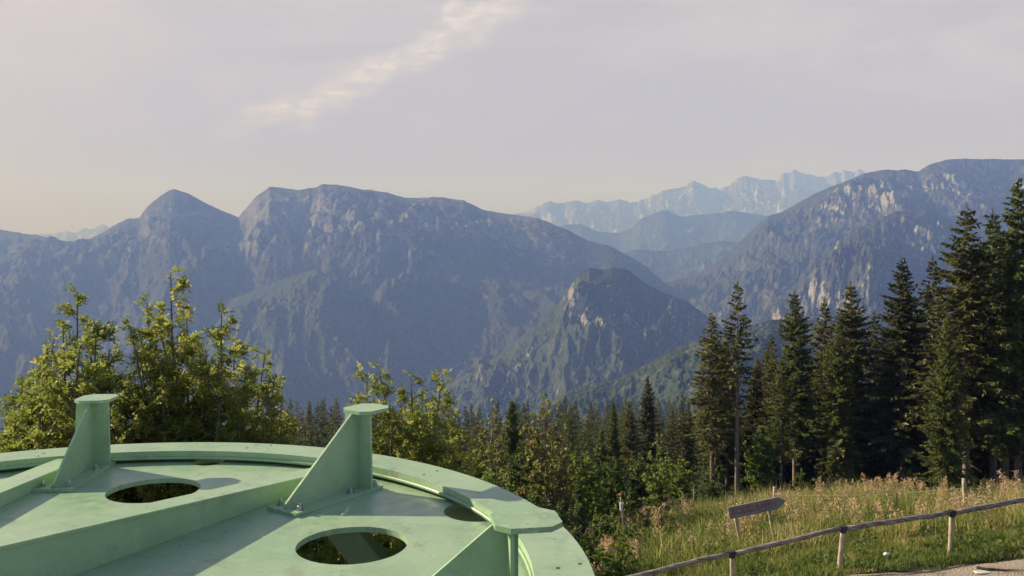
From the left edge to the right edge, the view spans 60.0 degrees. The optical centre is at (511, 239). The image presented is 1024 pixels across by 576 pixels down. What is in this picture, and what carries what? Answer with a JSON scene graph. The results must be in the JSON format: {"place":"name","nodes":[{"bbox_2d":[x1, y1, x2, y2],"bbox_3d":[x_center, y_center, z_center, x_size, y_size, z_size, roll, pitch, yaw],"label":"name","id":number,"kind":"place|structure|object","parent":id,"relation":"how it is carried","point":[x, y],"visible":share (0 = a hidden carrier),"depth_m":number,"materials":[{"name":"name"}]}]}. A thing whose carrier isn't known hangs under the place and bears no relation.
{"place":"outdoors","nodes":[
{"label":"outdoors","id":0,"kind":"place"},
{"bbox_2d":[36,224,108,240],"bbox_3d":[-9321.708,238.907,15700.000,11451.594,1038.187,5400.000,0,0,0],"label":"mountain","id":1,"kind":"structure","parent":0,"point":[85,233],"depth_m":15347.97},
{"bbox_2d":[203,269,420,444],"bbox_3d":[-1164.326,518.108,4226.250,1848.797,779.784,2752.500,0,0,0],"label":"hill","id":2,"kind":"structure","parent":0,"point":[319,333],"depth_m":3527.76,"materials":[{"name":"stone"}]},
{"bbox_2d":[0,184,688,432],"bbox_3d":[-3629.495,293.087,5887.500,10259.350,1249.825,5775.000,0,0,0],"label":"mountain","id":3,"kind":"structure","parent":0,"point":[460,288],"depth_m":4429.26,"materials":[{"name":"stone"}]},
{"bbox_2d":[0,0,1023,234],"label":"sky","id":4,"kind":"structure","parent":0,"point":[108,108],"materials":[{"name":"grey"}]},
{"bbox_2d":[419,267,726,440],"bbox_3d":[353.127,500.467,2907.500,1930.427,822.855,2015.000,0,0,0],"label":"hill","id":5,"kind":"structure","parent":0,"point":[593,326],"depth_m":2637.00,"materials":[{"name":"stone"}]},
{"bbox_2d":[127,424,1023,575],"bbox_3d":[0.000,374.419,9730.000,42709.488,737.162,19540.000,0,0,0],"label":"ground","id":6,"kind":"structure","parent":0,"point":[908,570],"depth_m":21.76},
{"bbox_2d":[0,282,143,502],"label":"rowan tree","id":7,"kind":"object","parent":6,"relation":"on","point":[41,406],"visible":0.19,"depth_m":10.61,"materials":[{"name":"green plant"}]},
{"bbox_2d":[108,265,309,554],"bbox_3d":[-3.897,5.249,11.244,2.974,9.911,2.491,0,0,0],"label":"rowan tree","id":8,"kind":"object","parent":6,"relation":"on","point":[166,413],"visible":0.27,"depth_m":10.69,"materials":[{"name":"green plant"}]},
{"bbox_2d":[0,394,594,575],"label":"lift wheel frame","id":9,"kind":"object","parent":6,"relation":"on","point":[254,509],"visible":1,"depth_m":5.05,"materials":[{"name":"green paint"}]},
{"bbox_2d":[294,410,309,445],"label":"spruce tree","id":10,"kind":"object","parent":6,"relation":"on","point":[303,431],"visible":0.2,"depth_m":127.25,"materials":[{"name":"green plant"}]},
{"bbox_2d":[313,399,330,447],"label":"spruce tree","id":11,"kind":"object","parent":6,"relation":"on","point":[321,425],"visible":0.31,"depth_m":155.46,"materials":[{"name":"green plant"}]},
{"bbox_2d":[321,409,339,447],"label":"spruce tree","id":12,"kind":"object","parent":6,"relation":"on","point":[329,428],"visible":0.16,"depth_m":131.76,"materials":[{"name":"green plant"}]},
{"bbox_2d":[296,532,406,564],"bbox_3d":[-2.084,6.370,11.797,2.775,7.633,3.036,0,0,0],"label":"shrub","id":13,"kind":"object","parent":6,"relation":"on","point":[331,554],"visible":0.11,"depth_m":10.80,"materials":[{"name":"green plant"}]},
{"bbox_2d":[346,358,498,556],"bbox_3d":[-1.337,5.845,12.173,2.310,8.466,2.536,0,0,0],"label":"rowan tree","id":14,"kind":"object","parent":6,"relation":"on","point":[411,443],"visible":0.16,"depth_m":11.76,"materials":[{"name":"green plant"}]},
{"bbox_2d":[460,406,471,450],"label":"spruce tree","id":15,"kind":"object","parent":6,"relation":"on","point":[465,425],"visible":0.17,"depth_m":206.96,"materials":[{"name":"green plant"}]},
{"bbox_2d":[464,445,487,479],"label":"shrub","id":16,"kind":"object","parent":6,"relation":"on","point":[479,476],"visible":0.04,"depth_m":37.19,"materials":[{"name":"green plant"}]},
{"bbox_2d":[465,449,490,481],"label":"young tree","id":17,"kind":"object","parent":6,"relation":"on","point":[479,468],"visible":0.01,"depth_m":28.47,"materials":[{"name":"green plant"}]},
{"bbox_2d":[476,426,495,472],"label":"spruce tree","id":18,"kind":"object","parent":6,"relation":"on","point":[484,439],"visible":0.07,"depth_m":47.91,"materials":[{"name":"green plant"}]},
{"bbox_2d":[463,396,523,497],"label":"russet tree","id":19,"kind":"object","parent":6,"relation":"on","point":[495,457],"visible":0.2,"depth_m":40.00,"materials":[{"name":"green plant"}]},
{"bbox_2d":[483,469,515,491],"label":"shrub","id":20,"kind":"object","parent":6,"relation":"on","point":[493,479],"visible":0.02,"depth_m":33.67,"materials":[{"name":"green plant"}]},
{"bbox_2d":[493,401,525,484],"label":"spruce tree","id":21,"kind":"object","parent":6,"relation":"on","point":[511,440],"visible":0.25,"depth_m":43.84,"materials":[{"name":"green plant"}]},
{"bbox_2d":[504,440,538,498],"bbox_3d":[0.453,12.161,41.995,2.245,5.795,2.245,0,0,43],"label":"shrub","id":22,"kind":"object","parent":6,"relation":"on","point":[514,468],"visible":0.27,"depth_m":41.55,"materials":[{"name":"green plant"}]},
{"bbox_2d":[524,484,551,509],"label":"shrub","id":23,"kind":"object","parent":6,"relation":"on","point":[534,496],"visible":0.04,"depth_m":33.96,"materials":[{"name":"green plant"}]},
{"bbox_2d":[511,392,577,522],"bbox_3d":[1.520,10.036,38.021,2.932,7.410,3.182,0,0,43],"label":"shrub","id":24,"kind":"object","parent":6,"relation":"on","point":[543,479],"visible":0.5,"depth_m":37.81,"materials":[{"name":"green plant"}]},
{"bbox_2d":[539,409,552,470],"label":"spruce tree","id":25,"kind":"object","parent":6,"relation":"on","point":[546,429],"visible":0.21,"depth_m":122.94,"materials":[{"name":"green plant"}]},
{"bbox_2d":[540,434,574,519],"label":"spruce tree","id":26,"kind":"object","parent":6,"relation":"on","point":[557,438],"visible":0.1,"depth_m":46.79,"materials":[{"name":"green plant"}]},
{"bbox_2d":[552,399,564,444],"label":"spruce tree","id":27,"kind":"object","parent":6,"relation":"on","point":[556,428],"visible":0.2,"depth_m":204.78,"materials":[{"name":"green plant"}]},
{"bbox_2d":[551,499,585,544],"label":"shrub","id":28,"kind":"object","parent":6,"relation":"on","point":[563,515],"visible":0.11,"depth_m":32.99,"materials":[{"name":"green plant"}]},
{"bbox_2d":[559,402,581,453],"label":"spruce tree","id":29,"kind":"object","parent":6,"relation":"on","point":[573,418],"visible":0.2,"depth_m":161.45,"materials":[{"name":"green plant"}]},
{"bbox_2d":[559,410,582,519],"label":"spruce tree","id":30,"kind":"object","parent":6,"relation":"on","point":[568,436],"visible":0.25,"depth_m":55.99,"materials":[{"name":"green plant"}]},
{"bbox_2d":[568,470,591,539],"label":"spruce tree","id":31,"kind":"object","parent":6,"relation":"on","point":[578,491],"visible":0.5,"depth_m":35.89,"materials":[{"name":"green plant"}]},
{"bbox_2d":[574,417,591,488],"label":"spruce tree","id":32,"kind":"object","parent":6,"relation":"on","point":[582,442],"visible":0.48,"depth_m":71.32,"materials":[{"name":"green plant"}]},
{"bbox_2d":[562,450,608,524],"bbox_3d":[3.457,12.087,41.936,2.349,4.513,2.558,0,0,0],"label":"shrub","id":33,"kind":"object","parent":6,"relation":"on","point":[592,478],"visible":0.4,"depth_m":41.60,"materials":[{"name":"green plant"}]},
{"bbox_2d":[578,419,595,481],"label":"spruce tree","id":34,"kind":"object","parent":6,"relation":"on","point":[586,426],"visible":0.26,"depth_m":84.34,"materials":[{"name":"green plant"}]},
{"bbox_2d":[563,521,612,571],"bbox_3d":[2.324,9.969,28.141,1.695,2.045,1.829,0,0,0],"label":"shrub","id":35,"kind":"object","parent":6,"relation":"on","point":[573,532],"visible":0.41,"depth_m":28.09,"materials":[{"name":"green plant"}]},
{"bbox_2d":[588,426,612,501],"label":"spruce tree","id":36,"kind":"object","parent":6,"relation":"on","point":[601,452],"visible":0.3,"depth_m":45.91,"materials":[{"name":"green plant"}]},
{"bbox_2d":[583,476,622,532],"bbox_3d":[3.876,11.589,37.934,2.002,3.056,2.262,0,0,0],"label":"shrub","id":37,"kind":"object","parent":6,"relation":"on","point":[602,504],"visible":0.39,"depth_m":37.94,"materials":[{"name":"green plant"}]},
{"bbox_2d":[584,507,629,546],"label":"shrub","id":38,"kind":"object","parent":6,"relation":"on","point":[606,527],"visible":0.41,"depth_m":32.77,"materials":[{"name":"green plant"}]},
{"bbox_2d":[586,543,641,575],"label":"shrub","id":39,"kind":"object","parent":6,"relation":"on","point":[618,557],"visible":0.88,"depth_m":26.68,"materials":[{"name":"green plant"}]},
{"bbox_2d":[605,402,624,495],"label":"spruce tree","id":40,"kind":"object","parent":6,"relation":"on","point":[613,445],"visible":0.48,"depth_m":49.91,"materials":[{"name":"green plant"}]},
{"bbox_2d":[601,456,638,510],"bbox_3d":[5.130,12.746,44.884,2.318,3.904,2.144,0,0,28],"label":"shrub","id":41,"kind":"object","parent":6,"relation":"on","point":[616,486],"visible":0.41,"depth_m":44.71,"materials":[{"name":"green plant"}]},
{"bbox_2d":[613,481,643,523],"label":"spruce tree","id":42,"kind":"object","parent":6,"relation":"on","point":[630,500],"visible":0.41,"depth_m":40.07,"materials":[{"name":"green plant"}]},
{"bbox_2d":[619,400,641,475],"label":"spruce tree","id":43,"kind":"object","parent":6,"relation":"on","point":[627,436],"visible":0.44,"depth_m":55.65,"materials":[{"name":"green plant"}]},
{"bbox_2d":[608,523,655,563],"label":"shrub","id":44,"kind":"object","parent":6,"relation":"on","point":[628,533],"visible":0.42,"depth_m":29.83,"materials":[{"name":"green plant"}]},
{"bbox_2d":[622,451,653,510],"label":"shrub","id":45,"kind":"object","parent":6,"relation":"on","point":[636,478],"visible":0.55,"depth_m":47.46,"materials":[{"name":"green plant"}]},
{"bbox_2d":[635,376,665,476],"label":"spruce tree","id":46,"kind":"object","parent":6,"relation":"on","point":[647,429],"visible":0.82,"depth_m":71.79,"materials":[{"name":"green plant"}]},
{"bbox_2d":[634,504,668,530],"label":"shrub","id":47,"kind":"object","parent":6,"relation":"on","point":[647,523],"visible":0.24,"depth_m":35.73,"materials":[{"name":"green plant"}]},
{"bbox_2d":[649,506,661,533],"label":"seed plant","id":48,"kind":"object","parent":6,"relation":"on","point":[654,518],"visible":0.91,"depth_m":32.94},
{"bbox_2d":[638,433,677,514],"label":"young tree","id":49,"kind":"object","parent":6,"relation":"on","point":[657,489],"visible":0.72,"depth_m":41.84,"materials":[{"name":"green plant"}]},
{"bbox_2d":[653,398,666,463],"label":"spruce tree","id":50,"kind":"object","parent":6,"relation":"on","point":[658,409],"visible":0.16,"depth_m":191.81,"materials":[{"name":"green plant"}]},
{"bbox_2d":[658,408,681,488],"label":"spruce tree","id":51,"kind":"object","parent":6,"relation":"on","point":[668,436],"visible":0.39,"depth_m":72.64,"materials":[{"name":"green plant"}]},
{"bbox_2d":[663,391,699,482],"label":"spruce tree","id":52,"kind":"object","parent":6,"relation":"on","point":[683,440],"visible":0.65,"depth_m":60.94,"materials":[{"name":"green plant"}]},
{"bbox_2d":[665,458,699,504],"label":"shrub","id":53,"kind":"object","parent":6,"relation":"on","point":[683,486],"visible":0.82,"depth_m":49.60,"materials":[{"name":"green plant"}]},
{"bbox_2d":[679,491,693,521],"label":"seed plant","id":54,"kind":"object","parent":6,"relation":"on","point":[687,505],"visible":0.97,"depth_m":35.11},
{"bbox_2d":[679,403,701,469],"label":"spruce tree","id":55,"kind":"object","parent":6,"relation":"on","point":[688,407],"visible":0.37,"depth_m":61.88,"materials":[{"name":"green plant"}]},
{"bbox_2d":[681,481,707,504],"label":"shrub","id":56,"kind":"object","parent":6,"relation":"on","point":[687,495],"visible":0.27,"depth_m":43.47,"materials":[{"name":"green plant"}]},
{"bbox_2d":[693,467,725,502],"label":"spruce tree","id":57,"kind":"object","parent":6,"relation":"on","point":[710,488],"visible":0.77,"depth_m":46.61,"materials":[{"name":"green plant"}]},
{"bbox_2d":[679,311,746,500],"bbox_3d":[11.194,9.563,50.161,3.750,11.221,3.327,0,0,-36],"label":"spruce tree","id":58,"kind":"object","parent":6,"relation":"on","point":[711,411],"visible":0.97,"depth_m":49.78,"materials":[{"name":"green plant"}]},
{"bbox_2d":[698,397,734,492],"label":"spruce tree","id":59,"kind":"object","parent":6,"relation":"on","point":[721,468],"visible":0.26,"depth_m":57.50,"materials":[{"name":"green plant"}]},
{"bbox_2d":[699,344,747,495],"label":"spruce tree","id":60,"kind":"object","parent":6,"relation":"on","point":[728,457],"visible":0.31,"depth_m":57.65,"materials":[{"name":"green plant"}]},
{"bbox_2d":[718,282,762,496],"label":"spruce tree","id":61,"kind":"object","parent":6,"relation":"on","point":[737,368],"visible":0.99,"depth_m":48.91,"materials":[{"name":"green plant"}]},
{"bbox_2d":[739,443,755,495],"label":"spruce sapling","id":62,"kind":"object","parent":6,"relation":"on","point":[743,485],"visible":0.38,"depth_m":57.99,"materials":[{"name":"green plant"}]},
{"bbox_2d":[739,357,770,465],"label":"spruce tree","id":63,"kind":"object","parent":6,"relation":"on","point":[764,413],"visible":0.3,"depth_m":59.70,"materials":[{"name":"green plant"}]},
{"bbox_2d":[739,365,773,466],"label":"spruce tree","id":64,"kind":"object","parent":6,"relation":"on","point":[755,395],"visible":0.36,"depth_m":59.55,"materials":[{"name":"green plant"}]},
{"bbox_2d":[728,497,785,543],"bbox_3d":[7.619,8.992,27.646,1.812,1.996,0.142,0,0,0],"label":"arrow sign","id":65,"kind":"object","parent":6,"relation":"on","point":[769,505],"visible":0.92,"depth_m":27.58,"materials":[{"name":"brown wood"}]},
{"bbox_2d":[739,425,782,498],"bbox_3d":[13.944,12.559,50.038,2.088,4.199,2.429,0,0,-30],"label":"shrub","id":66,"kind":"object","parent":6,"relation":"on","point":[761,472],"visible":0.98,"depth_m":49.69,"materials":[{"name":"green plant"}]},
{"bbox_2d":[753,333,784,495],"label":"spruce tree","id":67,"kind":"object","parent":6,"relation":"on","point":[766,388],"visible":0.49,"depth_m":55.97,"materials":[{"name":"green plant"}]},
{"bbox_2d":[764,357,801,495],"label":"spruce tree","id":68,"kind":"object","parent":6,"relation":"on","point":[783,421],"visible":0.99,"depth_m":49.89,"materials":[{"name":"green plant"}]},
{"bbox_2d":[769,441,798,491],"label":"spruce sapling","id":69,"kind":"object","parent":6,"relation":"on","point":[777,471],"visible":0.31,"depth_m":56.90,"materials":[{"name":"green plant"}]},
{"bbox_2d":[783,443,805,493],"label":"spruce sapling","id":70,"kind":"object","parent":6,"relation":"on","point":[798,468],"visible":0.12,"depth_m":56.90,"materials":[{"name":"green plant"}]},
{"bbox_2d":[757,289,832,490],"bbox_3d":[17.240,9.432,54.095,4.730,13.011,3.998,0,0,40],"label":"spruce tree","id":71,"kind":"object","parent":6,"relation":"on","point":[803,420],"visible":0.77,"depth_m":53.65,"materials":[{"name":"green plant"}]},
{"bbox_2d":[567,482,1023,575],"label":"herbs","id":72,"kind":"object","parent":6,"relation":"on","point":[858,550],"visible":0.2,"depth_m":24.32,"materials":[{"name":"green plant"}]},
{"bbox_2d":[571,475,1023,574],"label":"dry weeds","id":73,"kind":"object","parent":6,"relation":"on","point":[878,507],"visible":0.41,"depth_m":30.15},
{"bbox_2d":[576,472,1023,575],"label":"tall grass","id":74,"kind":"structure","parent":6,"relation":"on","point":[1005,518],"depth_m":29.14,"materials":[{"name":"plant"}]},
{"bbox_2d":[786,468,814,494],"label":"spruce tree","id":75,"kind":"object","parent":6,"relation":"on","point":[806,482],"visible":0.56,"depth_m":51.83,"materials":[{"name":"green plant"}]},
{"bbox_2d":[799,435,813,489],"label":"spruce sapling","id":76,"kind":"object","parent":6,"relation":"on","point":[806,463],"visible":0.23,"depth_m":58.80,"materials":[{"name":"green plant"}]},
{"bbox_2d":[597,518,1023,575],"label":"grass","id":77,"kind":"structure","parent":6,"relation":"on","point":[932,552],"depth_m":23.32,"materials":[{"name":"plant"}]},
{"bbox_2d":[803,424,821,491],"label":"spruce sapling","id":78,"kind":"object","parent":6,"relation":"on","point":[812,461],"visible":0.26,"depth_m":64.96,"materials":[{"name":"green plant"}]},
{"bbox_2d":[627,497,1023,575],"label":"rail fence","id":79,"kind":"object","parent":6,"relation":"on","point":[844,529],"visible":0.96,"depth_m":22.16,"materials":[{"name":"brown wood"}]},
{"bbox_2d":[803,299,849,489],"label":"spruce tree","id":80,"kind":"object","parent":6,"relation":"on","point":[821,328],"visible":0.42,"depth_m":57.91,"materials":[{"name":"green plant"}]},
{"bbox_2d":[811,443,847,488],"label":"spruce sapling","id":81,"kind":"object","parent":6,"relation":"on","point":[833,476],"visible":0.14,"depth_m":60.18,"materials":[{"name":"green plant"}]},
{"bbox_2d":[809,319,868,483],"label":"spruce tree","id":82,"kind":"object","parent":6,"relation":"on","point":[841,436],"visible":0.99,"depth_m":51.74,"materials":[{"name":"green plant"}]},
{"bbox_2d":[809,281,886,486],"bbox_3d":[21.020,9.288,55.100,5.241,13.616,4.430,0,0,-2],"label":"spruce tree","id":83,"kind":"object","parent":6,"relation":"on","point":[849,324],"visible":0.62,"depth_m":54.66,"materials":[{"name":"green plant"}]},
{"bbox_2d":[848,431,883,488],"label":"spruce sapling","id":84,"kind":"object","parent":6,"relation":"on","point":[861,470],"visible":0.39,"depth_m":54.96,"materials":[{"name":"green plant"}]},
{"bbox_2d":[858,311,884,424],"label":"spruce tree","id":85,"kind":"object","parent":6,"relation":"on","point":[874,345],"visible":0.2,"depth_m":59.96,"materials":[{"name":"green plant"}]},
{"bbox_2d":[860,473,883,498],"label":"seed plant","id":86,"kind":"object","parent":6,"relation":"on","point":[874,482],"visible":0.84,"depth_m":36.11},
{"bbox_2d":[854,408,898,487],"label":"spruce sapling","id":87,"kind":"object","parent":6,"relation":"on","point":[879,468],"visible":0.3,"depth_m":54.61,"materials":[{"name":"green plant"}]},
{"bbox_2d":[866,337,909,477],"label":"spruce tree","id":88,"kind":"object","parent":6,"relation":"on","point":[879,371],"visible":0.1,"depth_m":54.76,"materials":[{"name":"green plant"}]},
{"bbox_2d":[773,478,1002,504],"bbox_3d":[16.355,9.885,32.816,12.860,2.920,0.862,0,0,15],"label":"wire fence","id":89,"kind":"object","parent":6,"relation":"on","point":[964,493],"visible":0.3,"depth_m":32.42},
{"bbox_2d":[884,472,899,493],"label":"seed plant","id":90,"kind":"object","parent":6,"relation":"on","point":[895,476],"visible":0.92,"depth_m":37.03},
{"bbox_2d":[850,257,937,479],"bbox_3d":[22.499,8.043,51.040,5.131,14.223,5.664,0,0,-34],"label":"spruce tree","id":91,"kind":"object","parent":6,"relation":"on","point":[903,318],"visible":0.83,"depth_m":50.71,"materials":[{"name":"green plant"}]},
{"bbox_2d":[907,414,942,492],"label":"spruce sapling","id":92,"kind":"object","parent":6,"relation":"on","point":[922,469],"visible":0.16,"depth_m":52.69,"materials":[{"name":"green plant"}]},
{"bbox_2d":[912,254,960,448],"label":"spruce tree","id":93,"kind":"object","parent":6,"relation":"on","point":[929,293],"visible":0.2,"depth_m":57.91,"materials":[{"name":"green plant"}]},
{"bbox_2d":[937,476,947,499],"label":"seed plant","id":94,"kind":"object","parent":6,"relation":"on","point":[943,485],"visible":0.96,"depth_m":35.06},
{"bbox_2d":[913,316,980,495],"bbox_3d":[20.054,7.985,41.030,2.776,9.097,2.810,0,0,16],"label":"spruce tree","id":95,"kind":"object","parent":6,"relation":"on","point":[950,397],"visible":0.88,"depth_m":40.76,"materials":[{"name":"green plant"}]},
{"bbox_2d":[900,203,1023,484],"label":"spruce tree","id":96,"kind":"object","parent":6,"relation":"on","point":[967,305],"visible":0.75,"depth_m":46.44,"materials":[{"name":"green plant"}]},
{"bbox_2d":[932,280,1022,491],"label":"spruce tree","id":97,"kind":"object","parent":6,"relation":"on","point":[974,455],"visible":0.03,"depth_m":55.19,"materials":[{"name":"green plant"}]},
{"bbox_2d":[956,207,1005,484],"bbox_3d":[28.271,6.754,52.117,5.377,17.499,6.361,0,0,-38],"label":"spruce tree","id":98,"kind":"object","parent":6,"relation":"on","point":[990,225],"visible":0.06,"depth_m":51.90,"materials":[{"name":"green plant"}]},
{"bbox_2d":[970,429,1001,488],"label":"spruce sapling","id":99,"kind":"object","parent":6,"relation":"on","point":[983,466],"visible":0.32,"depth_m":54.77,"materials":[{"name":"green plant"}]},
{"bbox_2d":[956,177,1023,483],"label":"spruce tree","id":100,"kind":"object","parent":6,"relation":"on","point":[1012,345],"visible":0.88,"depth_m":45.69,"materials":[{"name":"green plant"}]},
{"bbox_2d":[969,248,1023,482],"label":"spruce tree","id":101,"kind":"object","parent":6,"relation":"on","point":[1005,464],"visible":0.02,"depth_m":49.88,"materials":[{"name":"green plant"}]},
{"bbox_2d":[1009,444,1023,487],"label":"spruce sapling","id":102,"kind":"object","parent":6,"relation":"on","point":[1011,473],"visible":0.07,"depth_m":54.75,"materials":[{"name":"green plant"}]},
{"bbox_2d":[558,210,766,252],"bbox_3d":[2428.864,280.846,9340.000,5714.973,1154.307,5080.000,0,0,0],"label":"hill","id":103,"kind":"structure","parent":0,"point":[666,230],"depth_m":8599.01,"materials":[{"name":"stone"}]},
{"bbox_2d":[624,241,738,281],"bbox_3d":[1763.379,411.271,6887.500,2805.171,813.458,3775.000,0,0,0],"label":"hill","id":104,"kind":"structure","parent":0,"point":[675,264],"depth_m":6336.99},
{"bbox_2d":[513,169,864,232],"bbox_3d":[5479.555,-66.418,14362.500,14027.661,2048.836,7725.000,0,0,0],"label":"mountain","id":105,"kind":"structure","parent":0,"point":[767,197],"depth_m":13169.44,"materials":[{"name":"stone"}]},
{"bbox_2d":[522,319,941,467],"bbox_3d":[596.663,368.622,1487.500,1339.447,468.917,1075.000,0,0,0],"label":"hill","id":106,"kind":"structure","parent":0,"point":[669,374],"depth_m":1438.50,"materials":[{"name":"plant"}]},
{"bbox_2d":[665,158,1023,328],"bbox_3d":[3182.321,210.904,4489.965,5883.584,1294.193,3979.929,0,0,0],"label":"mountain","id":107,"kind":"structure","parent":0,"point":[767,261],"depth_m":4348.75,"materials":[{"name":"stone"}]},
{"bbox_2d":[751,209,1020,336],"bbox_3d":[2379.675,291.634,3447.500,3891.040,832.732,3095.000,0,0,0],"label":"hill","id":108,"kind":"structure","parent":0,"point":[864,259],"depth_m":3078.43,"materials":[{"name":"stone"}]},
{"bbox_2d":[847,559,1023,575],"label":"path","id":109,"kind":"structure","parent":0,"point":[958,570],"depth_m":21.22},
{"bbox_2d":[831,552,1023,575],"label":"path grass","id":110,"kind":"structure","parent":109,"relation":"on","point":[989,560],"depth_m":21.66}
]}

